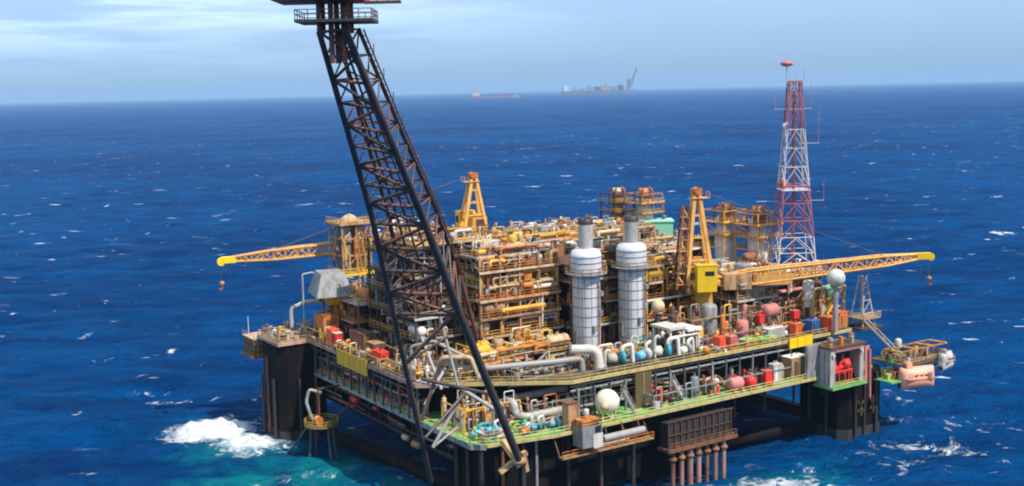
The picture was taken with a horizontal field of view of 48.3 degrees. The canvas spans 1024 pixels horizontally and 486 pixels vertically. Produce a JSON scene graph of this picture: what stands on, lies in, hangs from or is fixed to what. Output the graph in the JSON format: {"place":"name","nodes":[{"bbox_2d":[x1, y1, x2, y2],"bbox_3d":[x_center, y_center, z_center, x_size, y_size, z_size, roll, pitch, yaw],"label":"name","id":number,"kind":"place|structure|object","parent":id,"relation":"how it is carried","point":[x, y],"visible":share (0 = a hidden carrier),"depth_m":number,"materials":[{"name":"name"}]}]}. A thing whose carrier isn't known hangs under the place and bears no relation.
{"place":"outdoors","nodes":[
{"label":"outdoors","id":0,"kind":"place"},
{"bbox_2d":[0,81,1023,485],"bbox_3d":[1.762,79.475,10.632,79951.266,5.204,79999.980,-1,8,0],"label":"sea","id":1,"kind":"structure","parent":0,"point":[124,319],"depth_m":650.34,"materials":[{"name":"liquid"}]},
{"bbox_2d":[471,91,519,98],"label":"tanker ship","id":2,"kind":"object","parent":1,"relation":"on","point":[475,95],"visible":0.84,"depth_m":11866.97,"materials":[{"name":"white paint"}]},
{"bbox_2d":[257,319,879,485],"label":"oil platform","id":3,"kind":"structure","parent":1,"relation":"in","point":[291,376],"depth_m":239.10,"materials":[{"name":"paint"}]},
{"bbox_2d":[240,324,268,358],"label":"corner basket house","id":4,"kind":"structure","parent":3,"relation":"on","point":[253,346],"depth_m":272.24,"materials":[{"name":"beige paint"}]},
{"bbox_2d":[261,320,303,342],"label":"pipe skid","id":5,"kind":"object","parent":3,"relation":"on","point":[285,331],"visible":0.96,"depth_m":265.92,"materials":[{"name":"beige paint"}]},
{"bbox_2d":[289,299,322,328],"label":"curved vent pipe","id":6,"kind":"object","parent":3,"relation":"on","point":[295,306],"visible":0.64,"depth_m":269.72,"materials":[{"name":"grey metal"}]},
{"bbox_2d":[286,384,352,459],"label":"hose platform","id":7,"kind":"structure","parent":3,"relation":"hanging from","point":[317,422],"depth_m":252.48,"materials":[{"name":"brown metal"}]},
{"bbox_2d":[297,319,343,343],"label":"pipe skid","id":8,"kind":"object","parent":3,"relation":"on","point":[311,330],"visible":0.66,"depth_m":263.54,"materials":[{"name":"yellow paint"}]},
{"bbox_2d":[313,310,339,341],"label":"equipment house","id":9,"kind":"structure","parent":3,"relation":"on","point":[323,319],"depth_m":261.39,"materials":[{"name":"orange paint"}]},
{"bbox_2d":[317,280,385,337],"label":"turbine module","id":10,"kind":"object","parent":3,"relation":"on","point":[353,312],"visible":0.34,"depth_m":260.80,"materials":[{"name":"orange metal"}]},
{"bbox_2d":[308,268,353,312],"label":"intake hood","id":11,"kind":"object","parent":10,"relation":"on","point":[330,286],"visible":0.8,"depth_m":260.83,"materials":[{"name":"grey paint"}]},
{"bbox_2d":[324,214,373,281],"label":"vessel tower","id":12,"kind":"structure","parent":10,"relation":"on","point":[349,246],"depth_m":269.64,"materials":[{"name":"metal"}]},
{"bbox_2d":[336,348,367,376],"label":"yellow board","id":13,"kind":"object","parent":3,"relation":"attached to","point":[351,362],"visible":1,"depth_m":243.96,"materials":[{"name":"paint"}]},
{"bbox_2d":[333,339,388,367],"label":"pipe skid","id":14,"kind":"object","parent":3,"relation":"on","point":[346,346],"visible":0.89,"depth_m":243.06,"materials":[{"name":"yellow paint"}]},
{"bbox_2d":[349,328,375,350],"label":"brown container","id":15,"kind":"object","parent":3,"relation":"on","point":[361,336],"visible":0.71,"depth_m":247.79,"materials":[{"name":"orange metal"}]},
{"bbox_2d":[317,353,428,416],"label":"pipe skid","id":16,"kind":"object","parent":3,"relation":"on","point":[395,398],"visible":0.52,"depth_m":244.01,"materials":[{"name":"beige paint"}]},
{"bbox_2d":[372,347,389,363],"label":"fire cabinet","id":17,"kind":"object","parent":3,"relation":"on","point":[380,353],"visible":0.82,"depth_m":236.18,"materials":[{"name":"red metal"}]},
{"bbox_2d":[376,332,414,362],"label":"pipe skid","id":18,"kind":"object","parent":3,"relation":"on","point":[393,351],"visible":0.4,"depth_m":241.04,"materials":[{"name":"beige paint"}]},
{"bbox_2d":[271,0,528,483],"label":"flare boom","id":19,"kind":"object","parent":3,"relation":"on","point":[341,39],"visible":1,"depth_m":166.01,"materials":[{"name":"grey metal"}]},
{"bbox_2d":[385,353,444,379],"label":"pipe skid","id":20,"kind":"object","parent":3,"relation":"on","point":[418,368],"visible":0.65,"depth_m":226.57,"materials":[{"name":"beige paint"}]},
{"bbox_2d":[409,340,467,364],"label":"pipe","id":21,"kind":"object","parent":20,"relation":"attached to","point":[431,342],"visible":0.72,"depth_m":224.51,"materials":[{"name":"grey metal"}]},
{"bbox_2d":[365,226,476,360],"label":"compression module","id":22,"kind":"object","parent":3,"relation":"on","point":[413,329],"visible":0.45,"depth_m":241.96,"materials":[{"name":"brown metal"}]},
{"bbox_2d":[370,216,468,243],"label":"pipe skid","id":23,"kind":"object","parent":22,"relation":"on","point":[404,230],"visible":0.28,"depth_m":243.22,"materials":[{"name":"yellow paint"}]},
{"bbox_2d":[436,355,480,379],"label":"pipe","id":24,"kind":"object","parent":3,"relation":"on","point":[461,357],"visible":0.78,"depth_m":223.04,"materials":[{"name":"beige metal"}]},
{"bbox_2d":[448,361,505,382],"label":"pipe skid","id":25,"kind":"object","parent":3,"relation":"on","point":[461,373],"visible":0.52,"depth_m":223.53,"materials":[{"name":"beige paint"}]},
{"bbox_2d":[441,388,520,434],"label":"pipe skid","id":26,"kind":"object","parent":3,"relation":"on","point":[466,415],"visible":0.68,"depth_m":219.38,"materials":[{"name":"yellow paint"}]},
{"bbox_2d":[451,231,563,349],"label":"process module","id":27,"kind":"object","parent":3,"relation":"on","point":[510,291],"visible":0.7,"depth_m":240.91,"materials":[{"name":"beige paint"}]},
{"bbox_2d":[454,231,549,256],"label":"pipe skid","id":28,"kind":"object","parent":27,"relation":"on","point":[481,250],"visible":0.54,"depth_m":242.14,"materials":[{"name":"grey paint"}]},
{"bbox_2d":[447,332,570,379],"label":"pipe manifold deck","id":29,"kind":"structure","parent":3,"relation":"on","point":[559,340],"depth_m":229.94,"materials":[{"name":"yellow metal"}]},
{"bbox_2d":[455,328,569,360],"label":"pipe skid","id":30,"kind":"object","parent":29,"relation":"on","point":[523,337],"visible":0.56,"depth_m":232.35,"materials":[{"name":"yellow paint"}]},
{"bbox_2d":[468,413,561,443],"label":"pipe skid","id":31,"kind":"object","parent":3,"relation":"on","point":[477,431],"visible":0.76,"depth_m":213.67,"materials":[{"name":"beige paint"}]},
{"bbox_2d":[449,356,587,385],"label":"pipe","id":32,"kind":"object","parent":3,"relation":"on","point":[536,363],"visible":0.75,"depth_m":225.14,"materials":[{"name":"grey metal"}]},
{"bbox_2d":[502,385,567,419],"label":"pipe","id":33,"kind":"object","parent":3,"relation":"on","point":[515,411],"visible":0.78,"depth_m":221.77,"materials":[{"name":"grey metal"}]},
{"bbox_2d":[502,362,578,381],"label":"pipe skid","id":34,"kind":"object","parent":3,"relation":"on","point":[553,369],"visible":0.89,"depth_m":226.13,"materials":[{"name":"grey paint"}]},
{"bbox_2d":[518,384,592,422],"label":"pipe skid","id":35,"kind":"object","parent":3,"relation":"on","point":[530,406],"visible":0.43,"depth_m":223.82,"materials":[{"name":"grey paint"}]},
{"bbox_2d":[471,220,657,253],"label":"process module","id":36,"kind":"object","parent":3,"relation":"on","point":[571,241],"visible":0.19,"depth_m":278.56,"materials":[{"name":"beige paint"}]},
{"bbox_2d":[217,172,487,289],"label":"pedestal crane","id":37,"kind":"object","parent":36,"relation":"on","point":[467,217],"visible":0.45,"depth_m":277.13,"materials":[{"name":"yellow paint"}]},
{"bbox_2d":[461,218,608,239],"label":"pipe skid","id":38,"kind":"object","parent":36,"relation":"on","point":[512,228],"visible":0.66,"depth_m":280.16,"materials":[{"name":"yellow paint"}]},
{"bbox_2d":[548,212,650,234],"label":"pipe skid","id":39,"kind":"object","parent":36,"relation":"on","point":[597,222],"visible":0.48,"depth_m":293.49,"materials":[{"name":"beige paint"}]},
{"bbox_2d":[560,399,578,430],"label":"tan frame box","id":40,"kind":"object","parent":3,"relation":"on","point":[569,410],"visible":0.96,"depth_m":215.71,"materials":[{"name":"paint"}]},
{"bbox_2d":[545,240,618,344],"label":"heat recovery module","id":41,"kind":"object","parent":3,"relation":"on","point":[609,307],"visible":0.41,"depth_m":252.24,"materials":[{"name":"yellow metal"}]},
{"bbox_2d":[565,217,606,345],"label":"exhaust stack","id":42,"kind":"object","parent":3,"relation":"on","point":[585,271],"visible":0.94,"depth_m":239.23,"materials":[{"name":"metal"}]},
{"bbox_2d":[573,408,602,448],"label":"hanging cabin","id":43,"kind":"object","parent":3,"relation":"hanging from","point":[587,430],"visible":1,"depth_m":214.53,"materials":[{"name":"white metal"}]},
{"bbox_2d":[569,342,606,369],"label":"pipe","id":44,"kind":"object","parent":3,"relation":"on","point":[595,352],"visible":0.97,"depth_m":228.04,"materials":[{"name":"white metal"}]},
{"bbox_2d":[553,419,653,459],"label":"hanging walkway","id":45,"kind":"structure","parent":3,"relation":"hanging from","point":[603,448],"depth_m":218.09,"materials":[{"name":"beige paint"}]},
{"bbox_2d":[595,389,619,421],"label":"round tank","id":46,"kind":"object","parent":3,"relation":"on","point":[607,401],"visible":1,"depth_m":220.87,"materials":[{"name":"white metal"}]},
{"bbox_2d":[575,340,642,366],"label":"pipe skid","id":47,"kind":"object","parent":3,"relation":"on","point":[588,359],"visible":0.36,"depth_m":236.82,"materials":[{"name":"yellow paint"}]},
{"bbox_2d":[606,343,634,367],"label":"pump","id":48,"kind":"object","parent":3,"relation":"on","point":[612,358],"visible":1,"depth_m":231.77,"materials":[{"name":"metal"}]},
{"bbox_2d":[603,418,645,446],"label":"grey duct rack","id":49,"kind":"object","parent":3,"relation":"hanging from","point":[617,435],"visible":0.86,"depth_m":220.43,"materials":[{"name":"metal"}]},
{"bbox_2d":[611,215,651,343],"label":"exhaust stack","id":50,"kind":"object","parent":3,"relation":"on","point":[631,264],"visible":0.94,"depth_m":246.84,"materials":[{"name":"metal"}]},
{"bbox_2d":[635,371,651,408],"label":"yellow wall panel","id":51,"kind":"structure","parent":3,"relation":"on","point":[643,382],"depth_m":229.86,"materials":[{"name":"beige paint"}]},
{"bbox_2d":[635,340,652,364],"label":"pump","id":52,"kind":"object","parent":3,"relation":"on","point":[644,354],"visible":0.99,"depth_m":234.68,"materials":[{"name":"metal"}]},
{"bbox_2d":[623,330,675,350],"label":"pipe skid","id":53,"kind":"object","parent":3,"relation":"on","point":[661,341],"visible":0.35,"depth_m":245.13,"materials":[{"name":"yellow paint"}]},
{"bbox_2d":[652,336,680,359],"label":"pump","id":54,"kind":"object","parent":3,"relation":"on","point":[658,352],"visible":0.94,"depth_m":236.64,"materials":[{"name":"metal"}]},
{"bbox_2d":[645,252,694,338],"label":"generator module","id":55,"kind":"object","parent":3,"relation":"on","point":[659,280],"visible":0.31,"depth_m":258.56,"materials":[{"name":"yellow paint"}]},
{"bbox_2d":[604,240,674,264],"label":"pipe skid","id":56,"kind":"object","parent":55,"relation":"on","point":[652,254],"visible":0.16,"depth_m":260.55,"materials":[{"name":"grey paint"}]},
{"bbox_2d":[644,229,714,258],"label":"utility module","id":57,"kind":"object","parent":3,"relation":"on","point":[667,243],"visible":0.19,"depth_m":296.19,"materials":[{"name":"beige paint"}]},
{"bbox_2d":[598,186,635,220],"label":"vent stack","id":58,"kind":"object","parent":57,"relation":"on","point":[616,210],"visible":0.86,"depth_m":319.72,"materials":[{"name":"beige paint"}]},
{"bbox_2d":[624,187,664,233],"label":"vent stack","id":59,"kind":"object","parent":57,"relation":"on","point":[644,202],"visible":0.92,"depth_m":315.16,"materials":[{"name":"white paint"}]},
{"bbox_2d":[643,215,673,235],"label":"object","id":60,"kind":"structure","parent":57,"relation":"on","point":[664,225],"depth_m":312.91,"materials":[{"name":"green metal"}]},
{"bbox_2d":[676,337,694,357],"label":"pump","id":61,"kind":"object","parent":3,"relation":"on","point":[688,347],"visible":0.98,"depth_m":239.41,"materials":[{"name":"metal"}]},
{"bbox_2d":[657,407,737,453],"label":"riser guide rack","id":62,"kind":"object","parent":3,"relation":"attached to","point":[676,434],"visible":1,"depth_m":231.43,"materials":[{"name":"metal"}]},
{"bbox_2d":[662,296,743,336],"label":"pipe skid","id":63,"kind":"object","parent":3,"relation":"on","point":[674,316],"visible":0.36,"depth_m":253.00,"materials":[{"name":"beige paint"}]},
{"bbox_2d":[701,300,716,336],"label":"grey tank","id":64,"kind":"object","parent":3,"relation":"on","point":[708,309],"visible":0.51,"depth_m":249.65,"materials":[{"name":"metal"}]},
{"bbox_2d":[675,321,755,345],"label":"pipe skid","id":65,"kind":"object","parent":3,"relation":"on","point":[705,339],"visible":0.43,"depth_m":248.50,"materials":[{"name":"grey paint"}]},
{"bbox_2d":[632,363,804,410],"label":"pipe skid","id":66,"kind":"object","parent":3,"relation":"on","point":[704,388],"visible":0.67,"depth_m":237.23,"materials":[{"name":"grey paint"}]},
{"bbox_2d":[726,374,744,393],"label":"red reel tank","id":67,"kind":"object","parent":3,"relation":"on","point":[736,382],"visible":0.97,"depth_m":239.43,"materials":[{"name":"metal"}]},
{"bbox_2d":[696,335,781,354],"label":"pipe skid","id":68,"kind":"object","parent":3,"relation":"on","point":[707,348],"visible":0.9,"depth_m":242.45,"materials":[{"name":"yellow paint"}]},
{"bbox_2d":[736,316,748,337],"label":"pink tank","id":69,"kind":"object","parent":3,"relation":"on","point":[743,323],"visible":0.58,"depth_m":250.58,"materials":[{"name":"pink metal"}]},
{"bbox_2d":[743,373,756,390],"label":"red reel tank","id":70,"kind":"object","parent":3,"relation":"on","point":[750,381],"visible":0.96,"depth_m":241.43,"materials":[{"name":"metal"}]},
{"bbox_2d":[681,251,824,327],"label":"service module","id":71,"kind":"object","parent":3,"relation":"on","point":[738,299],"visible":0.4,"depth_m":265.38,"materials":[{"name":"beige paint"}]},
{"bbox_2d":[702,201,748,259],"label":"vent stack","id":72,"kind":"object","parent":71,"relation":"on","point":[724,243],"visible":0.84,"depth_m":291.32,"materials":[{"name":"metal"}]},
{"bbox_2d":[714,260,800,274],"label":"pipe skid","id":73,"kind":"object","parent":71,"relation":"on","point":[723,269],"visible":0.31,"depth_m":272.84,"materials":[{"name":"beige paint"}]},
{"bbox_2d":[733,204,782,261],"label":"vent stack","id":74,"kind":"object","parent":71,"relation":"on","point":[757,236],"visible":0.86,"depth_m":285.62,"materials":[{"name":"metal"}]},
{"bbox_2d":[756,61,823,264],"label":"radio mast","id":75,"kind":"object","parent":71,"relation":"on","point":[782,184],"visible":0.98,"depth_m":277.75,"materials":[{"name":"red metal"}]},
{"bbox_2d":[760,367,772,386],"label":"storage cabinet","id":76,"kind":"object","parent":3,"relation":"on","point":[767,376],"visible":0.96,"depth_m":244.21,"materials":[{"name":"red metal"}]},
{"bbox_2d":[741,297,801,334],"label":"pipe skid","id":77,"kind":"object","parent":3,"relation":"on","point":[784,312],"visible":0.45,"depth_m":258.29,"materials":[{"name":"beige paint"}]},
{"bbox_2d":[762,301,779,319],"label":"pink tank","id":78,"kind":"object","parent":77,"relation":"on","point":[769,309],"visible":0.99,"depth_m":256.31,"materials":[{"name":"pink metal"}]},
{"bbox_2d":[761,324,784,337],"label":"supply container","id":79,"kind":"object","parent":3,"relation":"on","point":[777,330],"visible":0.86,"depth_m":253.22,"materials":[{"name":"grey metal"}]},
{"bbox_2d":[768,360,781,381],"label":"storage cabinet","id":80,"kind":"object","parent":3,"relation":"on","point":[774,365],"visible":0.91,"depth_m":246.84,"materials":[{"name":"grey metal"}]},
{"bbox_2d":[749,317,804,336],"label":"pipe skid","id":81,"kind":"object","parent":3,"relation":"on","point":[786,324],"visible":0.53,"depth_m":255.54,"materials":[{"name":"beige paint"}]},
{"bbox_2d":[781,352,804,378],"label":"deck cabin","id":82,"kind":"object","parent":3,"relation":"on","point":[796,359],"visible":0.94,"depth_m":249.78,"materials":[{"name":"beige metal"}]},
{"bbox_2d":[789,320,801,337],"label":"supply container","id":83,"kind":"object","parent":3,"relation":"on","point":[795,326],"visible":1,"depth_m":254.34,"materials":[{"name":"orange metal"}]},
{"bbox_2d":[789,334,812,348],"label":"yellow board","id":84,"kind":"object","parent":3,"relation":"attached to","point":[800,341],"visible":0.99,"depth_m":252.69,"materials":[{"name":"paint"}]},
{"bbox_2d":[673,187,934,318],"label":"pedestal crane","id":85,"kind":"object","parent":3,"relation":"on","point":[705,279],"visible":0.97,"depth_m":255.79,"materials":[{"name":"yellow paint"}]},
{"bbox_2d":[802,278,813,306],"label":"white column tank","id":86,"kind":"object","parent":3,"relation":"on","point":[808,287],"depth_m":262.32,"materials":[{"name":"metal"}]},
{"bbox_2d":[804,317,819,333],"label":"supply container","id":87,"kind":"object","parent":3,"relation":"on","point":[811,323],"visible":0.93,"depth_m":257.92,"materials":[{"name":"blue metal"}]},
{"bbox_2d":[791,284,845,318],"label":"pipe skid","id":88,"kind":"object","parent":3,"relation":"on","point":[818,303],"visible":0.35,"depth_m":263.20,"materials":[{"name":"yellow paint"}]},
{"bbox_2d":[817,313,838,332],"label":"supply container","id":89,"kind":"object","parent":3,"relation":"on","point":[826,320],"visible":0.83,"depth_m":259.31,"materials":[{"name":"red metal"}]},
{"bbox_2d":[827,269,844,332],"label":"radome","id":90,"kind":"object","parent":3,"relation":"on","point":[835,279],"visible":1,"depth_m":256.04,"materials":[{"name":"white paint"}]},
{"bbox_2d":[805,332,870,397],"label":"grey portal house","id":91,"kind":"structure","parent":3,"relation":"on","point":[829,360],"depth_m":251.11,"materials":[{"name":"metal"}]},
{"bbox_2d":[830,308,847,328],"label":"supply container","id":92,"kind":"object","parent":3,"relation":"on","point":[843,316],"visible":0.56,"depth_m":262.87,"materials":[{"name":"orange metal"}]},
{"bbox_2d":[843,274,882,330],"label":"end frame tower","id":93,"kind":"structure","parent":3,"relation":"on","point":[861,325],"depth_m":265.01,"materials":[{"name":"grey metal"}]},
{"bbox_2d":[871,338,948,383],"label":"lifeboat station","id":94,"kind":"object","parent":3,"relation":"attached to","point":[915,354],"visible":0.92,"depth_m":262.15,"materials":[{"name":"green paint"}]},
{"bbox_2d":[864,316,904,361],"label":"stairway","id":95,"kind":"object","parent":94,"relation":"attached to","point":[882,338],"visible":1,"depth_m":259.69,"materials":[{"name":"beige paint"}]},
{"bbox_2d":[897,345,935,389],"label":"lifeboat","id":96,"kind":"object","parent":94,"relation":"hanging from","point":[912,377],"visible":1,"depth_m":257.18,"materials":[{"name":"orange paint"}]},
{"bbox_2d":[936,337,955,370],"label":"lifeboat","id":97,"kind":"object","parent":94,"relation":"hanging from","point":[946,359],"visible":1,"depth_m":261.34,"materials":[{"name":"white paint"}]},
{"bbox_2d":[560,66,636,95],"bbox_3d":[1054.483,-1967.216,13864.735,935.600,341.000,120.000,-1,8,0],"label":"production ship","id":98,"kind":"object","parent":1,"relation":"on","point":[617,89],"visible":0.94,"depth_m":13835.80,"materials":[{"name":"white paint"}]},
{"bbox_2d":[677,445,685,484],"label":"riser","id":99,"kind":"object","parent":1,"relation":"in","point":[681,456],"visible":1,"depth_m":230.06,"materials":[{"name":"orange metal"}]},
{"bbox_2d":[686,443,693,484],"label":"riser","id":100,"kind":"object","parent":1,"relation":"in","point":[689,454],"visible":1,"depth_m":231.25,"materials":[{"name":"orange metal"}]},
{"bbox_2d":[694,441,702,482],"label":"riser","id":101,"kind":"object","parent":1,"relation":"in","point":[698,452],"visible":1,"depth_m":232.53,"materials":[{"name":"orange metal"}]},
{"bbox_2d":[703,439,710,481],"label":"riser","id":102,"kind":"object","parent":1,"relation":"in","point":[706,450],"visible":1,"depth_m":233.89,"materials":[{"name":"orange metal"}]},
{"bbox_2d":[711,437,718,479],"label":"riser","id":103,"kind":"object","parent":1,"relation":"in","point":[715,448],"visible":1,"depth_m":235.09,"materials":[{"name":"orange metal"}]},
{"bbox_2d":[719,435,727,477],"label":"riser","id":104,"kind":"object","parent":1,"relation":"in","point":[723,446],"visible":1,"depth_m":236.35,"materials":[{"name":"orange metal"}]},
{"bbox_2d":[0,0,1023,103],"label":"sky","id":105,"kind":"structure","parent":0,"point":[52,51],"materials":[{"name":"blue"}]},
{"bbox_2d":[651,300,664,334],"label":"dome","id":106,"kind":"structure","parent":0,"point":[657,307],"depth_m":249.82,"materials":[{"name":"beige paint"}]},
{"bbox_2d":[650,321,701,352],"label":"white rack house","id":107,"kind":"structure","parent":0,"point":[684,334],"depth_m":241.36,"materials":[{"name":"paint"}]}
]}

